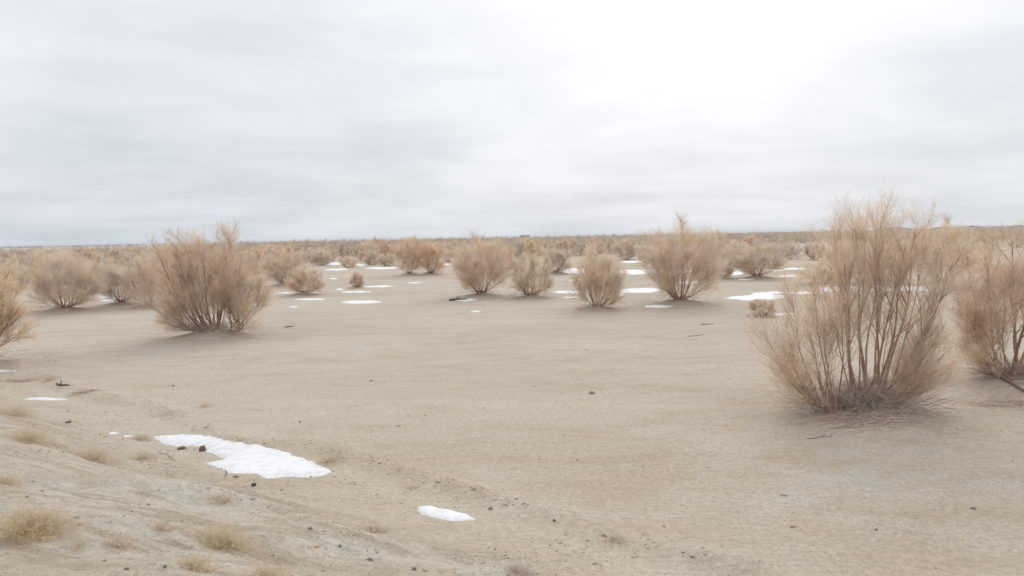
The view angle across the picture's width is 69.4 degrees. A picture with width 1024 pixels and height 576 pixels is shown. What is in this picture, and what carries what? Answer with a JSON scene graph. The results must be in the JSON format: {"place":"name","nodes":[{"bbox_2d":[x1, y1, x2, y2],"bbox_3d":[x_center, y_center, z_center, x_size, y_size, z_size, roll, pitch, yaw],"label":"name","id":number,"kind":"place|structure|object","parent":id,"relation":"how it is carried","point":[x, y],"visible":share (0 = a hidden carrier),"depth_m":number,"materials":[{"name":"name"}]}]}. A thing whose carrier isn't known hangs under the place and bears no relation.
{"place":"outdoors","nodes":[
{"label":"outdoors","id":0,"kind":"place"},
{"bbox_2d":[0,230,1023,575],"bbox_3d":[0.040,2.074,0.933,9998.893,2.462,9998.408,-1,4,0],"label":"ground","id":1,"kind":"structure","parent":0,"point":[322,362],"depth_m":10.70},
{"bbox_2d":[0,254,16,273],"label":"desert shrub","id":2,"kind":"object","parent":1,"relation":"on","point":[5,259],"visible":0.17,"depth_m":76.89,"materials":[{"name":"brown plant"}]},
{"bbox_2d":[2,255,31,288],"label":"desert shrub","id":3,"kind":"object","parent":1,"relation":"on","point":[21,277],"visible":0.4,"depth_m":51.69,"materials":[{"name":"brown plant"}]},
{"bbox_2d":[0,468,37,487],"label":"grass tuft","id":4,"kind":"object","parent":1,"relation":"on","point":[8,479],"visible":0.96,"depth_m":6.84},
{"bbox_2d":[11,256,31,273],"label":"desert shrub","id":5,"kind":"object","parent":1,"relation":"on","point":[22,261],"visible":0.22,"depth_m":73.34,"materials":[{"name":"brown plant"}]},
{"bbox_2d":[0,255,45,359],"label":"desert shrub","id":6,"kind":"object","parent":1,"relation":"on","point":[7,314],"visible":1,"depth_m":18.51,"materials":[{"name":"brown plant"}]},
{"bbox_2d":[0,375,46,382],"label":"brush pile","id":7,"kind":"object","parent":1,"relation":"on","point":[19,380],"visible":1,"depth_m":16.48,"materials":[{"name":"beige plant"}]},
{"bbox_2d":[0,401,50,417],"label":"grass tuft","id":8,"kind":"object","parent":1,"relation":"on","point":[17,412],"visible":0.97,"depth_m":12.06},
{"bbox_2d":[0,420,74,450],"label":"grass tuft","id":9,"kind":"object","parent":1,"relation":"on","point":[31,436],"visible":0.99,"depth_m":9.23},
{"bbox_2d":[24,397,67,400],"bbox_3d":[-9.059,2.163,14.463,0.902,0.056,0.339,-1,4,0],"label":"snow patch","id":10,"kind":"object","parent":1,"relation":"on","point":[44,398],"visible":1,"depth_m":14.38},
{"bbox_2d":[0,502,92,549],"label":"grass tuft","id":11,"kind":"object","parent":1,"relation":"on","point":[31,524],"visible":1,"depth_m":5.06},
{"bbox_2d":[38,373,64,382],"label":"grass tuft","id":12,"kind":"object","parent":1,"relation":"on","point":[49,378],"visible":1,"depth_m":16.31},
{"bbox_2d":[15,246,111,312],"bbox_3d":[-20.405,-0.357,33.325,4.266,3.298,4.254,-2,2,0],"label":"desert shrub","id":13,"kind":"object","parent":1,"relation":"on","point":[74,285],"visible":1,"depth_m":33.02,"materials":[{"name":"brown plant"}]},
{"bbox_2d":[52,534,97,554],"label":"grass tuft","id":14,"kind":"object","parent":1,"relation":"on","point":[77,543],"visible":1,"depth_m":4.95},
{"bbox_2d":[65,388,106,397],"bbox_3d":[-8.531,2.081,14.800,0.935,0.106,0.580,-1,4,0],"label":"brush pile","id":15,"kind":"object","parent":1,"relation":"on","point":[81,392],"visible":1,"depth_m":14.78,"materials":[{"name":"beige plant"}]},
{"bbox_2d":[81,247,93,259],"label":"desert shrub","id":16,"kind":"object","parent":1,"relation":"on","point":[87,254],"visible":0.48,"depth_m":111.59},
{"bbox_2d":[83,256,103,281],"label":"desert shrub","id":17,"kind":"object","parent":1,"relation":"on","point":[99,262],"visible":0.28,"depth_m":58.15,"materials":[{"name":"brown plant"}]},
{"bbox_2d":[89,250,102,264],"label":"desert shrub","id":18,"kind":"object","parent":1,"relation":"on","point":[95,254],"visible":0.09,"depth_m":75.03,"materials":[{"name":"brown plant"}]},
{"bbox_2d":[66,441,138,468],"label":"grass tuft","id":19,"kind":"object","parent":1,"relation":"on","point":[97,456],"visible":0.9,"depth_m":9.22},
{"bbox_2d":[98,258,125,283],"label":"desert shrub","id":20,"kind":"object","parent":1,"relation":"on","point":[114,262],"visible":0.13,"depth_m":54.65,"materials":[{"name":"brown plant"}]},
{"bbox_2d":[107,241,133,280],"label":"desert shrub","id":21,"kind":"object","parent":1,"relation":"on","point":[114,254],"visible":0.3,"depth_m":58.31,"materials":[{"name":"brown plant"}]},
{"bbox_2d":[93,256,149,304],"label":"desert shrub","id":22,"kind":"object","parent":1,"relation":"on","point":[106,269],"visible":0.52,"depth_m":36.06,"materials":[{"name":"brown plant"}]},
{"bbox_2d":[99,532,143,552],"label":"grass tuft","id":23,"kind":"object","parent":1,"relation":"on","point":[117,544],"visible":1,"depth_m":5.07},
{"bbox_2d":[120,246,139,268],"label":"desert shrub","id":24,"kind":"object","parent":1,"relation":"on","point":[134,251],"visible":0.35,"depth_m":76.68,"materials":[{"name":"brown plant"}]},
{"bbox_2d":[121,450,156,461],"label":"grass tuft","id":25,"kind":"object","parent":1,"relation":"on","point":[141,456],"visible":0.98,"depth_m":9.79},
{"bbox_2d":[110,250,171,303],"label":"desert shrub","id":26,"kind":"object","parent":1,"relation":"on","point":[132,276],"visible":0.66,"depth_m":34.23,"materials":[{"name":"brown plant"}]},
{"bbox_2d":[123,432,159,441],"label":"grass tuft","id":27,"kind":"object","parent":1,"relation":"on","point":[138,437],"visible":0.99,"depth_m":11.28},
{"bbox_2d":[133,517,191,532],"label":"grass tuft","id":28,"kind":"object","parent":1,"relation":"on","point":[162,525],"visible":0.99,"depth_m":5.52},
{"bbox_2d":[168,546,232,572],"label":"grass tuft","id":29,"kind":"object","parent":1,"relation":"on","point":[192,564],"visible":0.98,"depth_m":4.71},
{"bbox_2d":[184,234,216,274],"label":"desert shrub","id":30,"kind":"object","parent":1,"relation":"on","point":[200,250],"visible":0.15,"depth_m":65.32,"materials":[{"name":"brown plant"}]},
{"bbox_2d":[190,401,219,408],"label":"grass tuft","id":31,"kind":"object","parent":1,"relation":"on","point":[204,405],"visible":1,"depth_m":13.52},
{"bbox_2d":[130,211,281,338],"bbox_3d":[-9.383,-0.451,23.213,4.604,4.034,3.242,-1,4,0],"label":"desert shrub","id":32,"kind":"object","parent":1,"relation":"on","point":[226,294],"visible":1,"depth_m":22.84,"materials":[{"name":"brown plant"}]},
{"bbox_2d":[200,490,239,506],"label":"grass tuft","id":33,"kind":"object","parent":1,"relation":"on","point":[221,500],"visible":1,"depth_m":7.23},
{"bbox_2d":[179,517,271,555],"bbox_3d":[-2.126,1.866,5.488,0.585,0.296,0.536,2,5,41],"label":"grass tuft","id":34,"kind":"object","parent":1,"relation":"on","point":[222,539],"visible":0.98,"depth_m":5.48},
{"bbox_2d":[155,434,330,477],"bbox_3d":[-3.960,2.305,10.568,1.204,0.143,3.845,-5,5,-43],"label":"snow patch","id":35,"kind":"object","parent":1,"relation":"on","point":[260,460],"visible":0.94,"depth_m":10.13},
{"bbox_2d":[241,247,265,273],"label":"desert shrub","id":36,"kind":"object","parent":1,"relation":"on","point":[258,254],"visible":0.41,"depth_m":67.86,"materials":[{"name":"brown plant"}]},
{"bbox_2d":[229,560,300,575],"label":"grass tuft","id":37,"kind":"object","parent":1,"relation":"on","point":[264,571],"visible":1,"depth_m":4.72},
{"bbox_2d":[250,245,285,271],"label":"desert shrub","id":38,"kind":"object","parent":1,"relation":"on","point":[273,250],"visible":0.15,"depth_m":71.18,"materials":[{"name":"brown plant"}]},
{"bbox_2d":[0,405,536,575],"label":"dry grass wisps","id":39,"kind":"object","parent":1,"relation":"on","point":[204,527],"visible":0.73,"depth_m":5.75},
{"bbox_2d":[255,245,309,282],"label":"desert shrub","id":40,"kind":"object","parent":1,"relation":"on","point":[275,263],"visible":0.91,"depth_m":48.48,"materials":[{"name":"brown plant"}]},
{"bbox_2d":[273,240,292,266],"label":"desert shrub","id":41,"kind":"object","parent":1,"relation":"on","point":[288,246],"visible":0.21,"depth_m":82.16,"materials":[{"name":"brown plant"}]},
{"bbox_2d":[289,240,301,255],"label":"desert shrub","id":42,"kind":"object","parent":1,"relation":"on","point":[293,246],"visible":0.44,"depth_m":113.53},
{"bbox_2d":[283,264,327,293],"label":"desert shrub","id":43,"kind":"object","parent":1,"relation":"on","point":[299,281],"visible":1,"depth_m":40.60,"materials":[{"name":"brown plant"}]},
{"bbox_2d":[299,248,314,262],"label":"desert shrub","id":44,"kind":"object","parent":1,"relation":"on","point":[309,252],"visible":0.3,"depth_m":100.25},
{"bbox_2d":[306,248,334,265],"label":"desert shrub","id":45,"kind":"object","parent":1,"relation":"on","point":[326,259],"visible":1,"depth_m":88.49,"materials":[{"name":"brown plant"}]},
{"bbox_2d":[318,245,337,261],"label":"desert shrub","id":46,"kind":"object","parent":1,"relation":"on","point":[333,254],"visible":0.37,"depth_m":100.32,"materials":[{"name":"brown plant"}]},
{"bbox_2d":[312,450,347,465],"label":"grass tuft","id":47,"kind":"object","parent":1,"relation":"on","point":[330,457],"visible":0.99,"depth_m":10.00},
{"bbox_2d":[337,241,354,256],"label":"desert shrub","id":48,"kind":"object","parent":1,"relation":"on","point":[340,247],"visible":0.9,"depth_m":121.60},
{"bbox_2d":[337,255,357,267],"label":"desert shrub","id":49,"kind":"object","parent":1,"relation":"on","point":[343,260],"visible":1,"depth_m":79.69,"materials":[{"name":"brown plant"}]},
{"bbox_2d":[347,270,365,286],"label":"desert shrub","id":50,"kind":"object","parent":1,"relation":"on","point":[358,281],"visible":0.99,"depth_m":45.90,"materials":[{"name":"brown plant"}]},
{"bbox_2d":[342,291,370,292],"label":"snow patch","id":51,"kind":"object","parent":1,"relation":"on","point":[355,291],"visible":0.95,"depth_m":42.53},
{"bbox_2d":[341,300,379,303],"bbox_3d":[-7.288,0.668,35.660,1.705,0.059,2.302,-4,5,-40],"label":"snow patch","id":52,"kind":"object","parent":1,"relation":"on","point":[361,302],"visible":0.99,"depth_m":35.32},
{"bbox_2d":[356,239,375,257],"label":"desert shrub","id":53,"kind":"object","parent":1,"relation":"on","point":[367,243],"visible":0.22,"depth_m":110.77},
{"bbox_2d":[357,242,376,260],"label":"desert shrub","id":54,"kind":"object","parent":1,"relation":"on","point":[360,248],"visible":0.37,"depth_m":100.06,"materials":[{"name":"brown plant"}]},
{"bbox_2d":[362,249,380,264],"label":"desert shrub","id":55,"kind":"object","parent":1,"relation":"on","point":[368,258],"visible":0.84,"depth_m":87.06,"materials":[{"name":"brown plant"}]},
{"bbox_2d":[364,242,380,256],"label":"desert shrub","id":56,"kind":"object","parent":1,"relation":"on","point":[370,247],"visible":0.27,"depth_m":97.88,"materials":[{"name":"brown plant"}]},
{"bbox_2d":[359,521,392,533],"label":"grass tuft","id":57,"kind":"object","parent":1,"relation":"on","point":[378,529],"visible":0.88,"depth_m":7.27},
{"bbox_2d":[364,267,397,268],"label":"snow patch","id":58,"kind":"object","parent":1,"relation":"on","point":[381,268],"visible":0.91,"depth_m":76.68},
{"bbox_2d":[376,237,389,256],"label":"desert shrub","id":59,"kind":"object","parent":1,"relation":"on","point":[381,245],"visible":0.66,"depth_m":106.00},
{"bbox_2d":[375,251,397,265],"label":"desert shrub","id":60,"kind":"object","parent":1,"relation":"on","point":[383,259],"visible":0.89,"depth_m":82.77,"materials":[{"name":"brown plant"}]},
{"bbox_2d":[390,234,423,272],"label":"desert shrub","id":61,"kind":"object","parent":1,"relation":"on","point":[414,256],"visible":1,"depth_m":60.17,"materials":[{"name":"brown plant"}]},
{"bbox_2d":[416,235,448,273],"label":"desert shrub","id":62,"kind":"object","parent":1,"relation":"on","point":[431,252],"visible":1,"depth_m":60.39,"materials":[{"name":"brown plant"}]},
{"bbox_2d":[418,506,474,520],"bbox_3d":[-0.743,2.451,8.026,0.800,0.050,0.337,2,5,35],"label":"snow patch","id":63,"kind":"object","parent":1,"relation":"on","point":[441,513],"visible":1,"depth_m":7.97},
{"bbox_2d":[442,249,458,262],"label":"desert shrub","id":64,"kind":"object","parent":1,"relation":"on","point":[447,255],"visible":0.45,"depth_m":88.69,"materials":[{"name":"brown plant"}]},
{"bbox_2d":[443,239,459,253],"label":"desert shrub","id":65,"kind":"object","parent":1,"relation":"on","point":[449,243],"visible":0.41,"depth_m":117.41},
{"bbox_2d":[442,227,513,294],"bbox_3d":[-1.658,-1.407,37.285,3.884,3.603,4.184,-6,6,0],"label":"desert shrub","id":66,"kind":"object","parent":1,"relation":"on","point":[466,268],"visible":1,"depth_m":36.76,"materials":[{"name":"brown plant"}]},
{"bbox_2d":[489,243,517,272],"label":"desert shrub","id":67,"kind":"object","parent":1,"relation":"on","point":[510,251],"visible":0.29,"depth_m":57.59,"materials":[{"name":"brown plant"}]},
{"bbox_2d":[2,336,1012,575],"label":"pebbles","id":68,"kind":"object","parent":1,"relation":"on","point":[504,504],"visible":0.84,"depth_m":7.58,"materials":[{"name":"stone"}]},
{"bbox_2d":[1,224,1021,247],"bbox_3d":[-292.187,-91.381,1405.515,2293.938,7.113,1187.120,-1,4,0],"label":"skyline scrub","id":69,"kind":"object","parent":1,"relation":"on","point":[354,240],"visible":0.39,"depth_m":1424.15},
{"bbox_2d":[0,225,1023,258],"bbox_3d":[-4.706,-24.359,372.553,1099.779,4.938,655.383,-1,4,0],"label":"distant shrub thicket","id":70,"kind":"object","parent":1,"relation":"on","point":[794,237],"visible":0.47,"depth_m":184.62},
{"bbox_2d":[496,557,539,575],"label":"grass tuft","id":71,"kind":"object","parent":1,"relation":"on","point":[515,569],"visible":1,"depth_m":6.26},
{"bbox_2d":[512,239,526,258],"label":"desert shrub","id":72,"kind":"object","parent":1,"relation":"on","point":[522,245],"visible":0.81,"depth_m":101.25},
{"bbox_2d":[508,248,558,295],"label":"desert shrub","id":73,"kind":"object","parent":1,"relation":"on","point":[523,280],"visible":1,"depth_m":35.70,"materials":[{"name":"brown plant"}]},
{"bbox_2d":[525,238,541,256],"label":"desert shrub","id":74,"kind":"object","parent":1,"relation":"on","point":[532,246],"visible":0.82,"depth_m":103.85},
{"bbox_2d":[533,238,548,255],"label":"desert shrub","id":75,"kind":"object","parent":1,"relation":"on","point":[545,244],"visible":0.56,"depth_m":113.24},
{"bbox_2d":[548,239,563,253],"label":"desert shrub","id":76,"kind":"object","parent":1,"relation":"on","point":[560,246],"visible":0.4,"depth_m":109.78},
{"bbox_2d":[537,242,577,272],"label":"desert shrub","id":77,"kind":"object","parent":1,"relation":"on","point":[554,254],"visible":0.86,"depth_m":57.59,"materials":[{"name":"brown plant"}]},
{"bbox_2d":[557,235,579,254],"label":"desert shrub","id":78,"kind":"object","parent":1,"relation":"on","point":[565,242],"visible":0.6,"depth_m":107.98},
{"bbox_2d":[579,240,596,255],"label":"desert shrub","id":79,"kind":"object","parent":1,"relation":"on","point":[581,248],"visible":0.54,"depth_m":109.33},
{"bbox_2d":[562,242,631,310],"bbox_3d":[3.408,-0.402,29.506,2.922,3.046,2.913,3,6,0],"label":"desert shrub","id":80,"kind":"object","parent":1,"relation":"on","point":[611,286],"visible":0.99,"depth_m":29.29,"materials":[{"name":"brown plant"}]},
{"bbox_2d":[592,239,604,255],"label":"desert shrub","id":81,"kind":"object","parent":1,"relation":"on","point":[598,246],"visible":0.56,"depth_m":110.71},
{"bbox_2d":[601,236,615,254],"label":"desert shrub","id":82,"kind":"object","parent":1,"relation":"on","point":[608,240],"visible":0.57,"depth_m":112.92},
{"bbox_2d":[596,530,631,543],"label":"grass tuft","id":83,"kind":"object","parent":1,"relation":"on","point":[613,537],"visible":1,"depth_m":7.23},
{"bbox_2d":[609,236,640,259],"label":"desert shrub","id":84,"kind":"object","parent":1,"relation":"on","point":[629,248],"visible":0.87,"depth_m":89.15,"materials":[{"name":"brown plant"}]},
{"bbox_2d":[620,270,652,274],"bbox_3d":[10.144,-1.299,58.779,4.170,0.074,8.035,-1,4,0],"label":"snow patch","id":85,"kind":"object","parent":1,"relation":"on","point":[636,272],"visible":0.4,"depth_m":57.44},
{"bbox_2d":[620,288,660,292],"bbox_3d":[6.534,0.120,39.545,3.391,0.068,3.204,-1,4,0],"label":"snow patch","id":86,"kind":"object","parent":1,"relation":"on","point":[640,290],"visible":0.55,"depth_m":38.94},
{"bbox_2d":[632,244,657,262],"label":"desert shrub","id":87,"kind":"object","parent":1,"relation":"on","point":[639,248],"visible":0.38,"depth_m":78.33,"materials":[{"name":"brown plant"}]},
{"bbox_2d":[645,305,673,307],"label":"snow patch","id":88,"kind":"object","parent":1,"relation":"on","point":[658,306],"visible":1,"depth_m":30.24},
{"bbox_2d":[631,209,737,300],"bbox_3d":[7.171,-1.417,31.507,4.425,4.168,4.767,1,2,0],"label":"desert shrub","id":89,"kind":"object","parent":1,"relation":"on","point":[667,280],"visible":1,"depth_m":30.86,"materials":[{"name":"brown plant"}]},
{"bbox_2d":[695,229,733,272],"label":"desert shrub","id":90,"kind":"object","parent":1,"relation":"on","point":[722,237],"visible":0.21,"depth_m":49.03,"materials":[{"name":"brown plant"}]},
{"bbox_2d":[713,261,735,277],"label":"desert shrub","id":91,"kind":"object","parent":1,"relation":"on","point":[728,271],"visible":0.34,"depth_m":47.79,"materials":[{"name":"brown plant"}]},
{"bbox_2d":[724,240,749,266],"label":"desert shrub","id":92,"kind":"object","parent":1,"relation":"on","point":[731,245],"visible":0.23,"depth_m":63.60,"materials":[{"name":"brown plant"}]},
{"bbox_2d":[741,233,758,252],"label":"desert shrub","id":93,"kind":"object","parent":1,"relation":"on","point":[749,239],"visible":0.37,"depth_m":100.93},
{"bbox_2d":[726,293,785,300],"bbox_3d":[11.348,0.419,34.142,3.943,0.059,2.304,-4,5,-40],"label":"snow patch","id":94,"kind":"object","parent":1,"relation":"on","point":[755,296],"visible":0.8,"depth_m":33.86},
{"bbox_2d":[723,238,792,275],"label":"desert shrub","id":95,"kind":"object","parent":1,"relation":"on","point":[750,258],"visible":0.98,"depth_m":46.76,"materials":[{"name":"brown plant"}]},
{"bbox_2d":[747,297,779,315],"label":"desert shrub","id":96,"kind":"object","parent":1,"relation":"on","point":[753,307],"visible":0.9,"depth_m":26.23,"materials":[{"name":"brown plant"}]},
{"bbox_2d":[751,291,785,294],"bbox_3d":[12.629,0.250,36.132,1.898,0.061,1.320,-3,4,-24],"label":"snow patch","id":97,"kind":"object","parent":1,"relation":"on","point":[776,292],"visible":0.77,"depth_m":36.07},
{"bbox_2d":[762,237,783,252],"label":"desert shrub","id":98,"kind":"object","parent":1,"relation":"on","point":[772,243],"visible":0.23,"depth_m":101.46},
{"bbox_2d":[776,241,804,258],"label":"desert shrub","id":99,"kind":"object","parent":1,"relation":"on","point":[788,249],"visible":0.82,"depth_m":78.81,"materials":[{"name":"brown plant"}]},
{"bbox_2d":[802,241,826,259],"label":"desert shrub","id":100,"kind":"object","parent":1,"relation":"on","point":[807,251],"visible":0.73,"depth_m":74.54,"materials":[{"name":"brown plant"}]},
{"bbox_2d":[790,260,856,280],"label":"desert shrub","id":101,"kind":"object","parent":1,"relation":"on","point":[817,272],"visible":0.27,"depth_m":41.10,"materials":[{"name":"brown plant"}]},
{"bbox_2d":[825,240,872,262],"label":"desert shrub","id":102,"kind":"object","parent":1,"relation":"on","point":[845,249],"visible":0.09,"depth_m":58.51,"materials":[{"name":"brown plant"}]},
{"bbox_2d":[787,407,937,435],"bbox_3d":[5.273,2.000,11.255,2.312,0.223,1.064,-1,4,0],"label":"brush pile","id":103,"kind":"object","parent":1,"relation":"on","point":[859,418],"visible":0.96,"depth_m":11.21,"materials":[{"name":"brown plant"}]},
{"bbox_2d":[736,178,998,422],"bbox_3d":[5.538,0.199,11.860,3.800,3.921,2.547,-1,4,0],"label":"desert shrub","id":104,"kind":"object","parent":1,"relation":"on","point":[875,392],"visible":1,"depth_m":11.54,"materials":[{"name":"brown plant"}]},
{"bbox_2d":[890,233,923,264],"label":"desert shrub","id":105,"kind":"object","parent":1,"relation":"on","point":[901,255],"visible":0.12,"depth_m":57.83,"materials":[{"name":"brown plant"}]},
{"bbox_2d":[905,209,985,280],"bbox_3d":[22.345,-2.179,38.443,4.009,4.068,4.319,0,7,0],"label":"desert shrub","id":106,"kind":"object","parent":1,"relation":"on","point":[951,231],"visible":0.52,"depth_m":37.93,"materials":[{"name":"brown plant"}]},
{"bbox_2d":[968,227,990,244],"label":"desert shrub","id":107,"kind":"object","parent":1,"relation":"on","point":[981,235],"visible":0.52,"depth_m":120.26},
{"bbox_2d":[936,214,1023,381],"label":"desert shrub","id":108,"kind":"object","parent":1,"relation":"on","point":[976,316],"visible":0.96,"depth_m":13.68,"materials":[{"name":"brown plant"}]},
{"bbox_2d":[960,393,1023,410],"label":"brush pile","id":109,"kind":"object","parent":1,"relation":"on","point":[1006,404],"visible":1,"depth_m":12.49,"materials":[{"name":"brown plant"}]},
{"bbox_2d":[979,370,1023,390],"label":"dead branch","id":110,"kind":"object","parent":1,"relation":"on","point":[1010,382],"visible":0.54,"depth_m":13.39,"materials":[{"name":"wood"}]},
{"bbox_2d":[1007,235,1023,247],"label":"desert shrub","id":111,"kind":"object","parent":1,"relation":"on","point":[1016,245],"visible":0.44,"depth_m":110.84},
{"bbox_2d":[0,0,1023,246],"label":"sky","id":112,"kind":"structure","parent":0,"point":[316,120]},
{"bbox_2d":[931,226,1023,229],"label":"hills","id":113,"kind":"structure","parent":0,"point":[987,227],"depth_m":799.37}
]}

